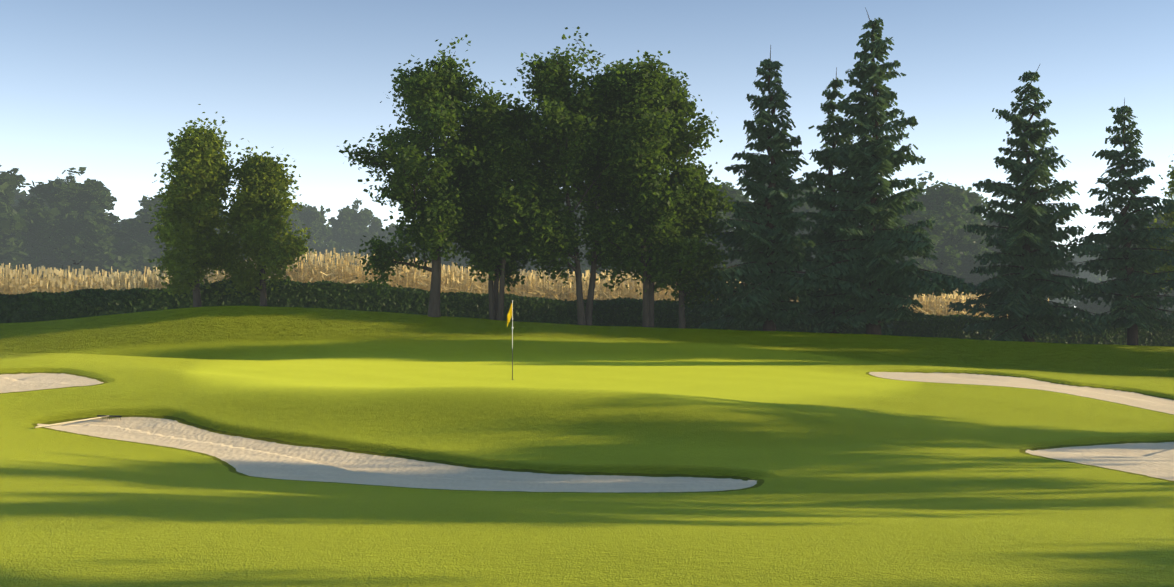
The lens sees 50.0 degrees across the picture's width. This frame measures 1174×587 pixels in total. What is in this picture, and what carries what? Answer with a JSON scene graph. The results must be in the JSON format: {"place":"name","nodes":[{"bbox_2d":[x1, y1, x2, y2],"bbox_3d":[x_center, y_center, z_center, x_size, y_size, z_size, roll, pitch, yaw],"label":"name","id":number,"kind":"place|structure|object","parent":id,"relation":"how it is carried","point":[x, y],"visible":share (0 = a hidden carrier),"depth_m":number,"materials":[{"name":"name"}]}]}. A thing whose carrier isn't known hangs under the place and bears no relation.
{"place":"outdoors","nodes":[
{"label":"outdoors","id":0,"kind":"place"},
{"bbox_2d":[0,248,1048,317],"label":"maize field","id":1,"kind":"structure","parent":0,"point":[454,278],"depth_m":75.28,"materials":[{"name":"beige plant"}]},
{"bbox_2d":[0,306,1173,586],"bbox_3d":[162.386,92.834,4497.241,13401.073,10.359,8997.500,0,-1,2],"label":"golf course ground","id":2,"kind":"structure","parent":0,"point":[250,446],"depth_m":20.28,"materials":[{"name":"green plant"}]},
{"bbox_2d":[0,165,36,277],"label":"tree","id":3,"kind":"object","parent":2,"relation":"on","point":[12,220],"visible":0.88,"depth_m":150.55,"materials":[{"name":"green plant"}]},
{"bbox_2d":[11,189,32,277],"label":"tree","id":4,"kind":"object","parent":2,"relation":"on","point":[21,194],"visible":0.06,"depth_m":203.41,"materials":[{"name":"green plant"}]},
{"bbox_2d":[25,177,119,255],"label":"tree","id":5,"kind":"object","parent":2,"relation":"on","point":[59,179],"depth_m":203.49,"materials":[{"name":"green plant"}]},
{"bbox_2d":[34,415,121,427],"bbox_3d":[-9.358,2.334,22.948,0.560,0.092,1.866,0,-1,20],"label":"bunker rake","id":6,"kind":"object","parent":2,"relation":"on","point":[104,416],"visible":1,"depth_m":23.24,"materials":[{"name":"beige"}]},
{"bbox_2d":[0,167,159,277],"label":"tree","id":7,"kind":"object","parent":2,"relation":"on","point":[73,226],"visible":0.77,"depth_m":156.11,"materials":[{"name":"green plant"}]},
{"bbox_2d":[117,195,236,276],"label":"tree","id":8,"kind":"object","parent":2,"relation":"on","point":[141,262],"visible":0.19,"depth_m":161.87,"materials":[{"name":"green plant"}]},
{"bbox_2d":[145,104,242,306],"bbox_3d":[-19.779,-3.935,63.628,5.318,11.292,5.325,0,-1,19],"label":"lime tree","id":9,"kind":"object","parent":2,"relation":"on","point":[191,197],"visible":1,"depth_m":62.54,"materials":[{"name":"green plant"}]},
{"bbox_2d":[213,138,316,305],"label":"lime tree","id":10,"kind":"object","parent":2,"relation":"on","point":[257,210],"visible":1,"depth_m":63.24,"materials":[{"name":"green plant"}]},
{"bbox_2d":[222,216,309,266],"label":"tree","id":11,"kind":"object","parent":2,"relation":"on","point":[282,236],"depth_m":169.63,"materials":[{"name":"green plant"}]},
{"bbox_2d":[281,203,344,266],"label":"tree","id":12,"kind":"object","parent":2,"relation":"on","point":[313,218],"visible":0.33,"depth_m":211.82,"materials":[{"name":"green plant"}]},
{"bbox_2d":[324,198,392,265],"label":"tree","id":13,"kind":"object","parent":2,"relation":"on","point":[350,229],"visible":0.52,"depth_m":219.25,"materials":[{"name":"green plant"}]},
{"bbox_2d":[378,223,406,251],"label":"tree","id":14,"kind":"object","parent":2,"relation":"on","point":[392,230],"visible":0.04,"depth_m":226.75,"materials":[{"name":"green plant"}]},
{"bbox_2d":[337,34,534,316],"bbox_3d":[-6.864,-5.326,57.383,8.879,13.392,8.426,0,-1,-9],"label":"maple tree","id":15,"kind":"object","parent":2,"relation":"on","point":[437,110],"visible":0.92,"depth_m":56.19,"materials":[{"name":"green plant"}]},
{"bbox_2d":[400,236,476,272],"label":"tree","id":16,"kind":"object","parent":2,"relation":"on","point":[461,262],"visible":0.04,"depth_m":154.89,"materials":[{"name":"green plant"}]},
{"bbox_2d":[429,87,563,320],"bbox_3d":[-4.178,-3.949,58.553,6.405,10.992,6.982,0,-1,14],"label":"birch tree","id":17,"kind":"object","parent":2,"relation":"on","point":[491,245],"visible":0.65,"depth_m":57.09,"materials":[{"name":"green plant"}]},
{"bbox_2d":[507,300,513,379],"bbox_3d":[-2.081,1.328,34.227,0.122,2.286,0.281,-1,-1,38],"label":"flagstick","id":18,"kind":"object","parent":2,"relation":"on","point":[510,314],"visible":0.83,"depth_m":34.27,"materials":[{"name":"fabric"}]},
{"bbox_2d":[469,207,568,276],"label":"tree","id":19,"kind":"object","parent":2,"relation":"on","point":[531,267],"visible":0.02,"depth_m":146.77,"materials":[{"name":"green plant"}]},
{"bbox_2d":[474,26,648,325],"bbox_3d":[-0.632,-5.462,59.141,9.316,14.516,7.934,0,-1,-1],"label":"maple tree","id":20,"kind":"object","parent":2,"relation":"on","point":[570,128],"visible":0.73,"depth_m":57.76,"materials":[{"name":"green plant"}]},
{"bbox_2d":[544,202,607,280],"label":"tree","id":21,"kind":"object","parent":2,"relation":"on","point":[583,269],"visible":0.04,"depth_m":142.74,"materials":[{"name":"green plant"}]},
{"bbox_2d":[0,278,1173,345],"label":"hedge","id":22,"kind":"object","parent":2,"relation":"on","point":[35,306],"visible":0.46,"depth_m":69.28,"materials":[{"name":"green plant"}]},
{"bbox_2d":[580,205,640,281],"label":"tree","id":23,"kind":"object","parent":2,"relation":"on","point":[584,261],"visible":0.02,"depth_m":126.85,"materials":[{"name":"green plant"}]},
{"bbox_2d":[563,50,745,327],"bbox_3d":[2.844,-4.621,59.733,8.164,13.185,8.830,1,-1,-29],"label":"maple tree","id":24,"kind":"object","parent":2,"relation":"on","point":[659,107],"visible":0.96,"depth_m":57.92,"materials":[{"name":"green plant"}]},
{"bbox_2d":[630,174,737,327],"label":"tree","id":25,"kind":"object","parent":2,"relation":"on","point":[704,270],"visible":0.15,"depth_m":60.17,"materials":[{"name":"green plant"}]},
{"bbox_2d":[699,180,774,267],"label":"tree","id":26,"kind":"object","parent":2,"relation":"on","point":[735,194],"visible":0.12,"depth_m":109.45,"materials":[{"name":"green plant"}]},
{"bbox_2d":[684,46,859,330],"bbox_3d":[8.458,-4.871,61.814,7.794,14.709,6.943,0,-1,-22],"label":"conifer","id":27,"kind":"object","parent":2,"relation":"on","point":[763,298],"visible":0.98,"depth_m":61.12,"materials":[{"name":"green plant"}]},
{"bbox_2d":[747,176,824,273],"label":"tree","id":28,"kind":"object","parent":2,"relation":"on","point":[805,207],"visible":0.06,"depth_m":117.98,"materials":[{"name":"green plant"}]},
{"bbox_2d":[790,67,891,334],"bbox_3d":[12.798,-4.164,64.678,6.062,14.515,6.007,0,0,-45],"label":"conifer","id":29,"kind":"object","parent":2,"relation":"on","point":[822,313],"visible":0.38,"depth_m":63.52,"materials":[{"name":"green plant"}]},
{"bbox_2d":[800,7,975,334],"bbox_3d":[14.787,-5.673,62.377,8.403,16.917,7.540,0,-1,11],"label":"conifer","id":30,"kind":"object","parent":2,"relation":"on","point":[883,292],"visible":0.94,"depth_m":61.23,"materials":[{"name":"green plant"}]},
{"bbox_2d":[879,200,965,298],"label":"tree","id":31,"kind":"object","parent":2,"relation":"on","point":[945,262],"visible":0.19,"depth_m":104.97,"materials":[{"name":"green plant"}]},
{"bbox_2d":[907,171,1009,300],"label":"tree","id":32,"kind":"object","parent":2,"relation":"on","point":[955,204],"visible":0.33,"depth_m":113.53,"materials":[{"name":"green plant"}]},
{"bbox_2d":[951,208,1081,296],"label":"tree","id":33,"kind":"object","parent":2,"relation":"on","point":[1064,272],"visible":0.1,"depth_m":120.33,"materials":[{"name":"green plant"}]},
{"bbox_2d":[946,65,1112,341],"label":"conifer","id":34,"kind":"object","parent":2,"relation":"on","point":[1025,289],"visible":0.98,"depth_m":65.30,"materials":[{"name":"green plant"}]},
{"bbox_2d":[1045,297,1073,315],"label":"tree","id":35,"kind":"object","parent":2,"relation":"on","point":[1057,300],"depth_m":242.56,"materials":[{"name":"green plant"}]},
{"bbox_2d":[1063,242,1110,318],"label":"tree","id":36,"kind":"object","parent":2,"relation":"on","point":[1092,277],"visible":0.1,"depth_m":247.30,"materials":[{"name":"green plant"}]},
{"bbox_2d":[1062,98,1173,345],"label":"conifer","id":37,"kind":"object","parent":2,"relation":"on","point":[1133,263],"visible":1,"depth_m":66.80,"materials":[{"name":"green plant"}]},
{"bbox_2d":[1066,201,1173,318],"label":"tree","id":38,"kind":"object","parent":2,"relation":"on","point":[1093,307],"visible":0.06,"depth_m":108.82,"materials":[{"name":"green plant"}]},
{"bbox_2d":[1125,160,1173,289],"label":"conifer tree","id":39,"kind":"object","parent":2,"relation":"on","point":[1166,267],"visible":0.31,"depth_m":75.99,"materials":[{"name":"green plant"}]},
{"bbox_2d":[0,0,1173,306],"label":"sky","id":40,"kind":"structure","parent":0,"point":[100,86],"materials":[{"name":"blue"}]}
]}

